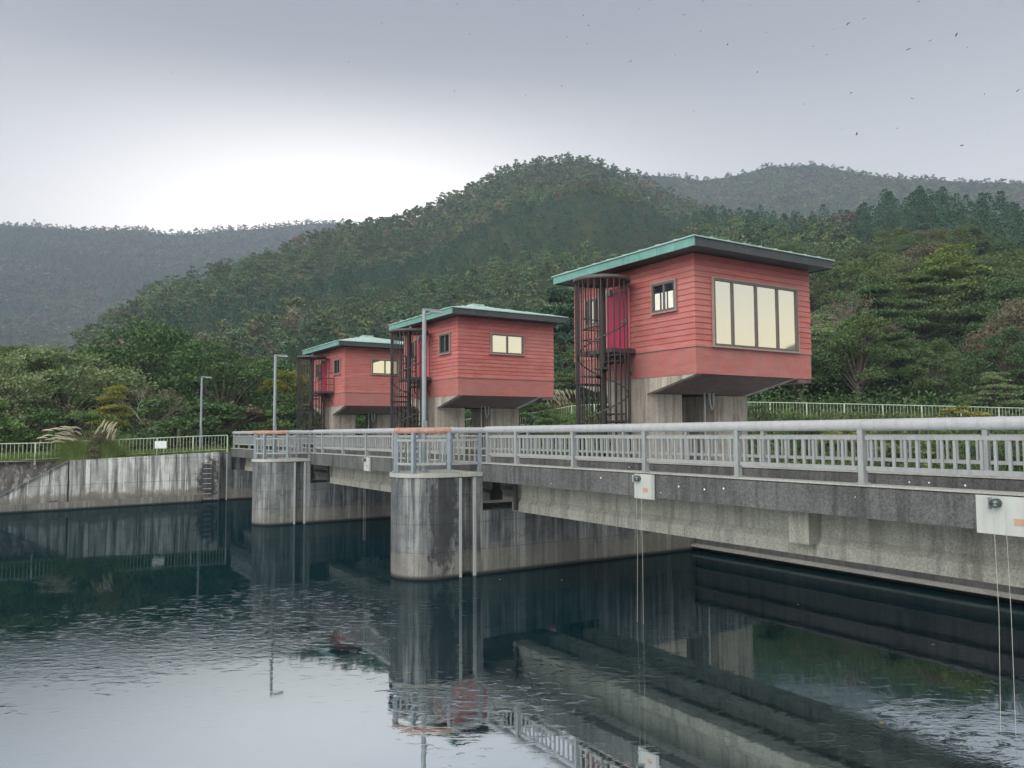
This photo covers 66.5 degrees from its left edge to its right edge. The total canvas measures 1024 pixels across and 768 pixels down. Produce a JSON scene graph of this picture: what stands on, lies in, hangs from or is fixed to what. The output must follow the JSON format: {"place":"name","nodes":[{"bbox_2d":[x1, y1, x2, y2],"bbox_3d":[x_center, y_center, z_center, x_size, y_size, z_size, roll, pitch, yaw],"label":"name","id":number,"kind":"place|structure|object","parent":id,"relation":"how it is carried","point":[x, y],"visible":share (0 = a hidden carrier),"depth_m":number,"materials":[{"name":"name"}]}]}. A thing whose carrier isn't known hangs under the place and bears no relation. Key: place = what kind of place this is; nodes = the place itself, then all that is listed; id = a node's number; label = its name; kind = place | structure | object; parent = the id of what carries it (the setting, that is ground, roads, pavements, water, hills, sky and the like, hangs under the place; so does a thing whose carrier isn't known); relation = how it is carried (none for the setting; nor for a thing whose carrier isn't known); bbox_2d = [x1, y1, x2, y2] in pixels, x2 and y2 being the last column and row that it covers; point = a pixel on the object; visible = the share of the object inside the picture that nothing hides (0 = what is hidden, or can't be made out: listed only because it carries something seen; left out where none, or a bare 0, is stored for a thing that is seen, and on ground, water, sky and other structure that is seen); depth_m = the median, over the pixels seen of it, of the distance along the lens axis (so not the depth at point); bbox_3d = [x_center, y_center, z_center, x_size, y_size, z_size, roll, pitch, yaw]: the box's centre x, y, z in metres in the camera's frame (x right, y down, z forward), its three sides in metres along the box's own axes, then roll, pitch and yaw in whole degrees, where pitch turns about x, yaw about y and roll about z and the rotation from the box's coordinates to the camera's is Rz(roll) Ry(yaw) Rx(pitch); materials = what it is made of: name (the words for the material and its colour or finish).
{"place":"outdoors","nodes":[
{"label":"outdoors","id":0,"kind":"place"},
{"bbox_2d":[0,446,470,500],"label":"bank","id":1,"kind":"structure","parent":0,"point":[57,461],"depth_m":33.78,"materials":[{"name":"green plant"}]},
{"bbox_2d":[0,399,46,446],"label":"shrub","id":2,"kind":"object","parent":1,"relation":"on","point":[15,425],"visible":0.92,"depth_m":35.68,"materials":[{"name":"green plant"}]},
{"bbox_2d":[0,461,57,502],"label":"stone revetment","id":3,"kind":"object","parent":1,"relation":"on","point":[13,474],"visible":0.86,"depth_m":32.56,"materials":[{"name":"concrete"}]},
{"bbox_2d":[0,350,66,430],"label":"broadleaf tree","id":4,"kind":"object","parent":1,"relation":"on","point":[20,383],"visible":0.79,"depth_m":39.04,"materials":[{"name":"green plant"}]},
{"bbox_2d":[0,406,80,452],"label":"shrub","id":5,"kind":"object","parent":1,"relation":"on","point":[48,417],"visible":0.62,"depth_m":37.03,"materials":[{"name":"green plant"}]},
{"bbox_2d":[27,426,105,462],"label":"silver grass","id":6,"kind":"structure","parent":1,"relation":"on","point":[74,451],"depth_m":33.53,"materials":[{"name":"plant"}]},
{"bbox_2d":[0,342,159,436],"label":"broadleaf tree","id":7,"kind":"object","parent":1,"relation":"on","point":[34,355],"visible":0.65,"depth_m":42.95,"materials":[{"name":"green plant"}]},
{"bbox_2d":[47,409,127,444],"bbox_3d":[-20.211,2.950,37.401,3.064,3.510,2.999,0,-4,-6],"label":"shrub","id":8,"kind":"object","parent":1,"relation":"on","point":[88,416],"visible":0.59,"depth_m":37.50,"materials":[{"name":"green plant"}]},
{"bbox_2d":[51,364,142,432],"bbox_3d":[-27.913,2.046,52.873,6.323,6.889,5.258,1,-4,-13],"label":"broadleaf tree","id":9,"kind":"object","parent":1,"relation":"on","point":[92,369],"visible":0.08,"depth_m":52.25,"materials":[{"name":"green plant"}]},
{"bbox_2d":[75,420,138,458],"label":"silver grass","id":10,"kind":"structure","parent":1,"relation":"on","point":[111,451],"depth_m":34.46,"materials":[{"name":"plant"}]},
{"bbox_2d":[84,384,133,438],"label":"broadleaf tree","id":11,"kind":"object","parent":1,"relation":"on","point":[113,391],"visible":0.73,"depth_m":41.14,"materials":[{"name":"green plant"}]},
{"bbox_2d":[0,435,227,464],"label":"metal fence","id":12,"kind":"object","parent":1,"relation":"on","point":[129,444],"visible":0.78,"depth_m":35.90,"materials":[{"name":"grey metal"}]},
{"bbox_2d":[0,446,229,460],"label":"grass","id":13,"kind":"structure","parent":1,"relation":"on","point":[40,455],"depth_m":35.57,"materials":[{"name":"green plant"}]},
{"bbox_2d":[113,417,164,450],"bbox_3d":[-18.916,3.205,39.656,3.728,3.027,3.000,-3,-5,41],"label":"shrub","id":14,"kind":"object","parent":1,"relation":"on","point":[142,422],"visible":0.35,"depth_m":39.85,"materials":[{"name":"green plant"}]},
{"bbox_2d":[114,381,191,441],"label":"broadleaf tree","id":15,"kind":"object","parent":1,"relation":"on","point":[164,396],"visible":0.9,"depth_m":40.53,"materials":[{"name":"green plant"}]},
{"bbox_2d":[64,316,244,432],"bbox_3d":[-24.309,0.810,50.989,11.712,10.334,11.909,0,-4,-8],"label":"broadleaf tree","id":16,"kind":"object","parent":1,"relation":"on","point":[140,352],"visible":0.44,"depth_m":49.68,"materials":[{"name":"green plant"}]},
{"bbox_2d":[125,395,232,449],"bbox_3d":[-17.124,2.894,40.266,4.765,4.788,6.976,0,-4,-4],"label":"shrub","id":17,"kind":"object","parent":1,"relation":"on","point":[175,425],"visible":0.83,"depth_m":39.85,"materials":[{"name":"green plant"}]},
{"bbox_2d":[0,430,400,452],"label":"undergrowth","id":18,"kind":"object","parent":1,"relation":"on","point":[2,447],"visible":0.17,"depth_m":39.62,"materials":[{"name":"green plant"}]},
{"bbox_2d":[156,401,263,449],"bbox_3d":[-16.259,3.127,42.273,6.116,4.444,4.272,0,-4,-2],"label":"shrub","id":19,"kind":"object","parent":1,"relation":"on","point":[228,409],"visible":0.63,"depth_m":41.77,"materials":[{"name":"green plant"}]},
{"bbox_2d":[130,337,307,446],"bbox_3d":[-18.753,1.365,50.171,11.475,8.521,10.834,-4,-5,45],"label":"broadleaf tree","id":20,"kind":"object","parent":1,"relation":"on","point":[211,385],"visible":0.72,"depth_m":49.20,"materials":[{"name":"green plant"}]},
{"bbox_2d":[203,404,292,448],"bbox_3d":[-15.008,3.242,43.779,4.608,4.148,4.707,-2,-4,23],"label":"shrub","id":21,"kind":"object","parent":1,"relation":"on","point":[251,411],"visible":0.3,"depth_m":43.53,"materials":[{"name":"green plant"}]},
{"bbox_2d":[214,371,306,424],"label":"broadleaf tree","id":22,"kind":"object","parent":1,"relation":"on","point":[256,393],"visible":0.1,"depth_m":55.87,"materials":[{"name":"green plant"}]},
{"bbox_2d":[219,404,320,448],"bbox_3d":[-13.779,3.443,46.389,6.608,4.541,5.317,-1,-4,15],"label":"shrub","id":23,"kind":"object","parent":1,"relation":"on","point":[291,411],"visible":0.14,"depth_m":47.07,"materials":[{"name":"green plant"}]},
{"bbox_2d":[256,369,320,430],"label":"broadleaf tree","id":24,"kind":"object","parent":1,"relation":"on","point":[286,375],"visible":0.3,"depth_m":51.79,"materials":[{"name":"green plant"}]},
{"bbox_2d":[261,403,320,444],"bbox_3d":[-13.017,3.333,47.287,4.272,4.623,6.254,-1,-4,14],"label":"shrub","id":25,"kind":"object","parent":1,"relation":"on","point":[284,422],"visible":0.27,"depth_m":46.12,"materials":[{"name":"green plant"}]},
{"bbox_2d":[0,498,1023,767],"bbox_3d":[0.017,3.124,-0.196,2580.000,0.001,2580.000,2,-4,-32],"label":"water","id":26,"kind":"structure","parent":0,"point":[212,634],"depth_m":10.84,"materials":[{"name":"blue liquid"}]},
{"bbox_2d":[252,452,526,524],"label":"sluice pier","id":27,"kind":"structure","parent":26,"relation":"in","point":[287,491],"depth_m":27.49,"materials":[{"name":"concrete"}]},
{"bbox_2d":[271,354,287,458],"bbox_3d":[-8.312,0.801,27.897,0.567,3.712,0.240,2,-4,-32],"label":"street lamp","id":28,"kind":"object","parent":27,"relation":"on","point":[274,397],"visible":0.97,"depth_m":27.78,"materials":[{"name":"silver metal"}]},
{"bbox_2d":[253,430,312,458],"bbox_3d":[-8.240,2.159,27.844,1.944,0.992,1.592,2,-4,-32],"label":"platform railing","id":29,"kind":"object","parent":27,"relation":"on","point":[295,451],"visible":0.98,"depth_m":27.37,"materials":[{"name":"grey metal"}]},
{"bbox_2d":[390,327,431,449],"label":"spiral staircase","id":30,"kind":"structure","parent":27,"relation":"on","point":[409,332],"depth_m":30.29,"materials":[{"name":"brown metal"}]},
{"bbox_2d":[388,304,568,453],"bbox_3d":[-1.491,0.212,31.840,5.263,6.930,5.733,2,-4,-32],"label":"gatehouse","id":31,"kind":"object","parent":27,"relation":"on","point":[489,366],"visible":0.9,"depth_m":30.25,"materials":[{"name":"wood"}]},
{"bbox_2d":[417,336,428,376],"bbox_3d":[-3.585,-1.092,31.231,0.134,1.660,0.960,2,-4,-32],"label":"door","id":32,"kind":"structure","parent":31,"relation":"in","point":[427,337],"depth_m":31.34,"materials":[{"name":"paint"}]},
{"bbox_2d":[438,332,450,355],"bbox_3d":[-2.572,-1.528,29.714,0.076,0.810,0.950,2,-4,-32],"label":"window","id":33,"kind":"structure","parent":31,"relation":"in","point":[445,338],"depth_m":29.69,"materials":[{"name":"black glass"}]},
{"bbox_2d":[489,333,524,355],"bbox_3d":[-0.171,-1.517,30.022,1.580,0.820,0.076,2,-4,-32],"label":"window","id":34,"kind":"structure","parent":31,"relation":"in","point":[500,344],"depth_m":30.02,"materials":[{"name":"beige glass"}]},
{"bbox_2d":[389,460,758,579],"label":"sluice pier","id":35,"kind":"structure","parent":26,"relation":"in","point":[444,525],"depth_m":17.38,"materials":[{"name":"concrete"}]},
{"bbox_2d":[419,308,441,471],"bbox_3d":[-1.855,0.134,17.804,0.567,3.712,0.240,2,-4,-32],"label":"street lamp","id":36,"kind":"object","parent":35,"relation":"on","point":[424,425],"visible":0.95,"depth_m":17.68,"materials":[{"name":"silver metal"}]},
{"bbox_2d":[392,427,484,472],"bbox_3d":[-1.782,1.488,17.693,1.944,0.992,1.592,2,-4,-32],"label":"platform railing","id":37,"kind":"object","parent":35,"relation":"on","point":[413,462],"visible":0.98,"depth_m":17.20,"materials":[{"name":"grey metal"}]},
{"bbox_2d":[573,274,634,457],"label":"spiral staircase","id":38,"kind":"structure","parent":35,"relation":"on","point":[601,282],"depth_m":20.19,"materials":[{"name":"brown metal"}]},
{"bbox_2d":[231,447,1023,587],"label":"footbridge","id":39,"kind":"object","parent":35,"relation":"on","point":[920,522],"visible":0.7,"depth_m":11.55,"materials":[{"name":"concrete"}]},
{"bbox_2d":[232,416,1023,483],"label":"bridge railing","id":40,"kind":"object","parent":39,"relation":"on","point":[861,427],"visible":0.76,"depth_m":11.38,"materials":[{"name":"grey metal"}]},
{"bbox_2d":[632,474,654,623],"bbox_3d":[2.156,3.005,12.789,0.120,3.035,0.470,2,-4,-32],"label":"gauge plate","id":41,"kind":"object","parent":39,"relation":"attached to","point":[644,486],"visible":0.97,"depth_m":12.88,"materials":[{"name":"metal"}]},
{"bbox_2d":[293,430,1023,475],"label":"bridge railing","id":42,"kind":"object","parent":39,"relation":"on","point":[988,462],"visible":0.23,"depth_m":14.64,"materials":[{"name":"grey metal"}]},
{"bbox_2d":[975,495,1023,731],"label":"gauge plate","id":43,"kind":"object","parent":39,"relation":"attached to","point":[1000,515],"visible":1,"depth_m":8.19,"materials":[{"name":"metal"}]},
{"bbox_2d":[551,234,834,460],"bbox_3d":[4.924,-0.454,21.757,5.263,6.930,5.733,2,-4,-32],"label":"gatehouse","id":44,"kind":"object","parent":35,"relation":"on","point":[719,330],"visible":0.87,"depth_m":20.14,"materials":[{"name":"wood"}]},
{"bbox_2d":[605,288,630,348],"bbox_3d":[2.830,-1.758,21.147,0.134,1.660,0.960,2,-4,-32],"label":"door","id":45,"kind":"structure","parent":44,"relation":"in","point":[610,293],"depth_m":21.16,"materials":[{"name":"paint"}]},
{"bbox_2d":[650,278,677,315],"bbox_3d":[3.817,-2.191,19.673,0.076,0.810,0.950,2,-4,-32],"label":"window","id":46,"kind":"structure","parent":44,"relation":"in","point":[663,294],"depth_m":19.65,"materials":[{"name":"white glass"}]},
{"bbox_2d":[711,276,800,353],"bbox_3d":[6.272,-1.723,19.926,3.280,1.740,0.076,2,-4,-32],"label":"window","id":47,"kind":"structure","parent":44,"relation":"in","point":[747,315],"depth_m":19.88,"materials":[{"name":"beige glass"}]},
{"bbox_2d":[691,538,1023,603],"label":"sluice gate","id":48,"kind":"structure","parent":35,"relation":"attached to","point":[959,585],"depth_m":16.43,"materials":[{"name":"metal"}]},
{"bbox_2d":[0,161,1023,471],"bbox_3d":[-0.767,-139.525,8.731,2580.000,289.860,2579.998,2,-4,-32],"label":"hills","id":49,"kind":"structure","parent":0,"point":[504,231],"depth_m":435.56,"materials":[{"name":"green plant"}]},
{"bbox_2d":[0,452,218,513],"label":"retaining wall","id":50,"kind":"structure","parent":49,"relation":"on","point":[132,481],"depth_m":34.31,"materials":[{"name":"concrete"}]},
{"bbox_2d":[218,449,326,499],"bbox_3d":[-11.249,5.668,41.868,10.650,4.300,4.772,2,-4,-32],"label":"sluice abutment","id":51,"kind":"object","parent":49,"relation":"on","point":[234,480],"visible":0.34,"depth_m":37.75,"materials":[{"name":"concrete"}]},
{"bbox_2d":[297,355,333,447],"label":"spiral staircase","id":52,"kind":"structure","parent":51,"relation":"on","point":[310,401],"depth_m":40.25,"materials":[{"name":"brown metal"}]},
{"bbox_2d":[302,335,415,448],"bbox_3d":[-7.816,0.869,41.781,5.263,6.930,5.733,2,-4,-32],"label":"gatehouse","id":53,"kind":"object","parent":51,"relation":"on","point":[358,368],"visible":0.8,"depth_m":39.86,"materials":[{"name":"wood"}]},
{"bbox_2d":[370,359,398,375],"bbox_3d":[-6.495,-0.860,39.962,1.580,0.820,0.076,2,-4,-32],"label":"window","id":54,"kind":"structure","parent":53,"relation":"in","point":[378,366],"depth_m":39.87,"materials":[{"name":"beige glass"}]},
{"bbox_2d":[0,151,1023,366],"bbox_3d":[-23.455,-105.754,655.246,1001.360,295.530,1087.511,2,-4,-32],"label":"forest","id":55,"kind":"object","parent":49,"relation":"on","point":[231,337],"visible":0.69,"depth_m":256.60,"materials":[{"name":"green plant"}]},
{"bbox_2d":[0,318,1023,442],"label":"underbrush","id":56,"kind":"object","parent":49,"relation":"on","point":[881,395],"visible":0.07,"depth_m":50.25,"materials":[{"name":"green plant"}]},
{"bbox_2d":[519,402,566,425],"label":"shrub","id":57,"kind":"object","parent":49,"relation":"on","point":[534,415],"visible":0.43,"depth_m":54.46,"materials":[{"name":"green plant"}]},
{"bbox_2d":[533,286,574,402],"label":"broadleaf tree","id":58,"kind":"object","parent":49,"relation":"on","point":[567,335],"visible":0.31,"depth_m":75.06,"materials":[{"name":"green plant"}]},
{"bbox_2d":[534,388,591,421],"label":"silver grass","id":59,"kind":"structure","parent":49,"relation":"on","point":[559,405],"depth_m":55.52,"materials":[{"name":"plant"}]},
{"bbox_2d":[553,340,573,403],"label":"broadleaf tree","id":60,"kind":"object","parent":49,"relation":"on","point":[559,346],"visible":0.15,"depth_m":73.58,"materials":[{"name":"green plant"}]},
{"bbox_2d":[554,352,599,407],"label":"broadleaf tree","id":61,"kind":"object","parent":49,"relation":"on","point":[560,379],"visible":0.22,"depth_m":66.17,"materials":[{"name":"green plant"}]},
{"bbox_2d":[465,402,1023,424],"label":"metal fence","id":62,"kind":"object","parent":49,"relation":"on","point":[837,408],"visible":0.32,"depth_m":43.97,"materials":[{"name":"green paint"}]},
{"bbox_2d":[533,400,1023,471],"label":"ground cover","id":63,"kind":"object","parent":49,"relation":"on","point":[877,415],"visible":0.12,"depth_m":41.73,"materials":[{"name":"green plant"}]},
{"bbox_2d":[773,411,824,434],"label":"shrub","id":64,"kind":"object","parent":49,"relation":"on","point":[809,417],"visible":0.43,"depth_m":41.32,"materials":[{"name":"green plant"}]},
{"bbox_2d":[779,338,844,407],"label":"broadleaf tree","id":65,"kind":"object","parent":49,"relation":"on","point":[817,360],"visible":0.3,"depth_m":50.71,"materials":[{"name":"green plant"}]},
{"bbox_2d":[809,278,831,313],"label":"broadleaf tree","id":66,"kind":"object","parent":49,"relation":"on","point":[819,287],"visible":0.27,"depth_m":82.30,"materials":[{"name":"green plant"}]},
{"bbox_2d":[810,327,847,388],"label":"broadleaf tree","id":67,"kind":"object","parent":49,"relation":"on","point":[816,331],"visible":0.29,"depth_m":57.04,"materials":[{"name":"green plant"}]},
{"bbox_2d":[809,267,849,308],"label":"broadleaf tree","id":68,"kind":"object","parent":49,"relation":"on","point":[812,276],"visible":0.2,"depth_m":85.49,"materials":[{"name":"green plant"}]},
{"bbox_2d":[810,288,864,327],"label":"broadleaf tree","id":69,"kind":"object","parent":49,"relation":"on","point":[836,295],"visible":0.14,"depth_m":70.24,"materials":[{"name":"green plant"}]},
{"bbox_2d":[810,291,874,380],"bbox_3d":[24.357,-3.310,57.866,5.007,7.952,3.538,1,-4,-17],"label":"broadleaf tree","id":70,"kind":"object","parent":49,"relation":"on","point":[852,308],"visible":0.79,"depth_m":57.95,"materials":[{"name":"green plant"}]},
{"bbox_2d":[831,242,883,275],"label":"broadleaf tree","id":71,"kind":"object","parent":49,"relation":"on","point":[855,253],"visible":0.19,"depth_m":93.27,"materials":[{"name":"green plant"}]},
{"bbox_2d":[826,251,898,293],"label":"broadleaf tree","id":72,"kind":"object","parent":49,"relation":"on","point":[877,263],"visible":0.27,"depth_m":83.22,"materials":[{"name":"green plant"}]},
{"bbox_2d":[814,310,913,403],"bbox_3d":[22.325,-0.965,50.882,5.799,7.572,6.289,0,-4,2],"label":"broadleaf tree","id":73,"kind":"object","parent":49,"relation":"on","point":[856,374],"visible":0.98,"depth_m":49.95,"materials":[{"name":"green plant"}]},
{"bbox_2d":[834,318,916,385],"bbox_3d":[26.156,-1.797,57.257,6.604,6.186,6.544,2,-5,-38],"label":"broadleaf tree","id":74,"kind":"object","parent":49,"relation":"on","point":[889,330],"visible":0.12,"depth_m":55.57,"materials":[{"name":"green plant"}]},
{"bbox_2d":[855,271,908,309],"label":"broadleaf tree","id":75,"kind":"object","parent":49,"relation":"on","point":[873,278],"visible":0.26,"depth_m":73.54,"materials":[{"name":"green plant"}]},
{"bbox_2d":[836,284,930,346],"bbox_3d":[28.551,-3.632,61.306,7.519,8.390,10.141,0,-4,-2],"label":"broadleaf tree","id":76,"kind":"object","parent":49,"relation":"on","point":[892,315],"visible":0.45,"depth_m":60.85,"materials":[{"name":"green plant"}]},
{"bbox_2d":[872,227,909,253],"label":"broadleaf tree","id":77,"kind":"object","parent":49,"relation":"on","point":[882,237],"visible":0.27,"depth_m":107.95,"materials":[{"name":"green plant"}]},
{"bbox_2d":[867,430,935,454],"bbox_3d":[18.713,3.250,37.914,2.924,2.393,2.863,0,-4,-8],"label":"shrub","id":78,"kind":"object","parent":49,"relation":"on","point":[897,432],"visible":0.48,"depth_m":37.76,"materials":[{"name":"green plant"}]},
{"bbox_2d":[864,259,943,308],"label":"broadleaf tree","id":79,"kind":"object","parent":49,"relation":"on","point":[907,268],"visible":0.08,"depth_m":77.33,"materials":[{"name":"green plant"}]},
{"bbox_2d":[879,231,937,256],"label":"broadleaf tree","id":80,"kind":"object","parent":49,"relation":"on","point":[911,238],"visible":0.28,"depth_m":99.83,"materials":[{"name":"green plant"}]},
{"bbox_2d":[865,331,959,392],"bbox_3d":[26.748,-1.004,53.267,6.793,5.175,6.324,-3,-4,34],"label":"broadleaf tree","id":81,"kind":"object","parent":49,"relation":"on","point":[895,337],"visible":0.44,"depth_m":53.25,"materials":[{"name":"green plant"}]},
{"bbox_2d":[879,240,978,303],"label":"broadleaf tree","id":82,"kind":"object","parent":49,"relation":"on","point":[924,251],"visible":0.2,"depth_m":81.71,"materials":[{"name":"green plant"}]},
{"bbox_2d":[884,273,977,341],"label":"broadleaf tree","id":83,"kind":"object","parent":49,"relation":"on","point":[917,301],"visible":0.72,"depth_m":66.94,"materials":[{"name":"green plant"}]},
{"bbox_2d":[900,337,971,406],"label":"broadleaf tree","id":84,"kind":"object","parent":49,"relation":"on","point":[940,383],"visible":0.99,"depth_m":48.92,"materials":[{"name":"green plant"}]},
{"bbox_2d":[890,242,1002,335],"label":"broadleaf tree","id":85,"kind":"object","parent":49,"relation":"on","point":[943,262],"visible":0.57,"depth_m":72.46,"materials":[{"name":"green plant"}]},
{"bbox_2d":[933,225,976,255],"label":"broadleaf tree","id":86,"kind":"object","parent":49,"relation":"on","point":[956,232],"visible":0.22,"depth_m":99.96,"materials":[{"name":"green plant"}]},
{"bbox_2d":[936,405,992,417],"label":"shrub","id":87,"kind":"object","parent":49,"relation":"on","point":[953,411],"visible":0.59,"depth_m":40.93,"materials":[{"name":"green plant"}]},
{"bbox_2d":[931,274,1012,339],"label":"broadleaf tree","id":88,"kind":"object","parent":49,"relation":"on","point":[970,279],"visible":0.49,"depth_m":70.43,"materials":[{"name":"green plant"}]},
{"bbox_2d":[955,221,998,259],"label":"broadleaf tree","id":89,"kind":"object","parent":49,"relation":"on","point":[982,246],"visible":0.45,"depth_m":101.37,"materials":[{"name":"green plant"}]},
{"bbox_2d":[954,302,1023,397],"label":"broadleaf tree","id":90,"kind":"object","parent":49,"relation":"on","point":[1012,317],"visible":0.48,"depth_m":52.31,"materials":[{"name":"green plant"}]},
{"bbox_2d":[955,266,1023,323],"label":"broadleaf tree","id":91,"kind":"object","parent":49,"relation":"on","point":[1003,273],"visible":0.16,"depth_m":73.06,"materials":[{"name":"green plant"}]},
{"bbox_2d":[959,277,1023,345],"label":"broadleaf tree","id":92,"kind":"object","parent":49,"relation":"on","point":[1013,290],"visible":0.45,"depth_m":62.51,"materials":[{"name":"green plant"}]},
{"bbox_2d":[960,372,1023,414],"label":"broadleaf tree","id":93,"kind":"object","parent":49,"relation":"on","point":[993,379],"visible":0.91,"depth_m":47.52,"materials":[{"name":"green plant"}]},
{"bbox_2d":[960,276,1023,327],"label":"broadleaf tree","id":94,"kind":"object","parent":49,"relation":"on","point":[996,280],"visible":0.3,"depth_m":69.40,"materials":[{"name":"green plant"}]},
{"bbox_2d":[965,430,1023,466],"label":"shrub","id":95,"kind":"object","parent":49,"relation":"on","point":[973,449],"visible":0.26,"depth_m":35.84,"materials":[{"name":"green plant"}]},
{"bbox_2d":[970,324,1023,406],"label":"broadleaf tree","id":96,"kind":"object","parent":49,"relation":"on","point":[994,354],"visible":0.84,"depth_m":49.36,"materials":[{"name":"green plant"}]},
{"bbox_2d":[972,297,1023,366],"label":"broadleaf tree","id":97,"kind":"object","parent":49,"relation":"on","point":[1012,304],"visible":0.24,"depth_m":57.01,"materials":[{"name":"green plant"}]},
{"bbox_2d":[973,248,1023,283],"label":"broadleaf tree","id":98,"kind":"object","parent":49,"relation":"on","point":[1008,259],"visible":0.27,"depth_m":80.42,"materials":[{"name":"green plant"}]},
{"bbox_2d":[983,240,1023,262],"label":"broadleaf tree","id":99,"kind":"object","parent":49,"relation":"on","point":[1006,245],"visible":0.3,"depth_m":97.44,"materials":[{"name":"green plant"}]},
{"bbox_2d":[0,0,1023,234],"label":"sky","id":100,"kind":"structure","parent":0,"point":[163,115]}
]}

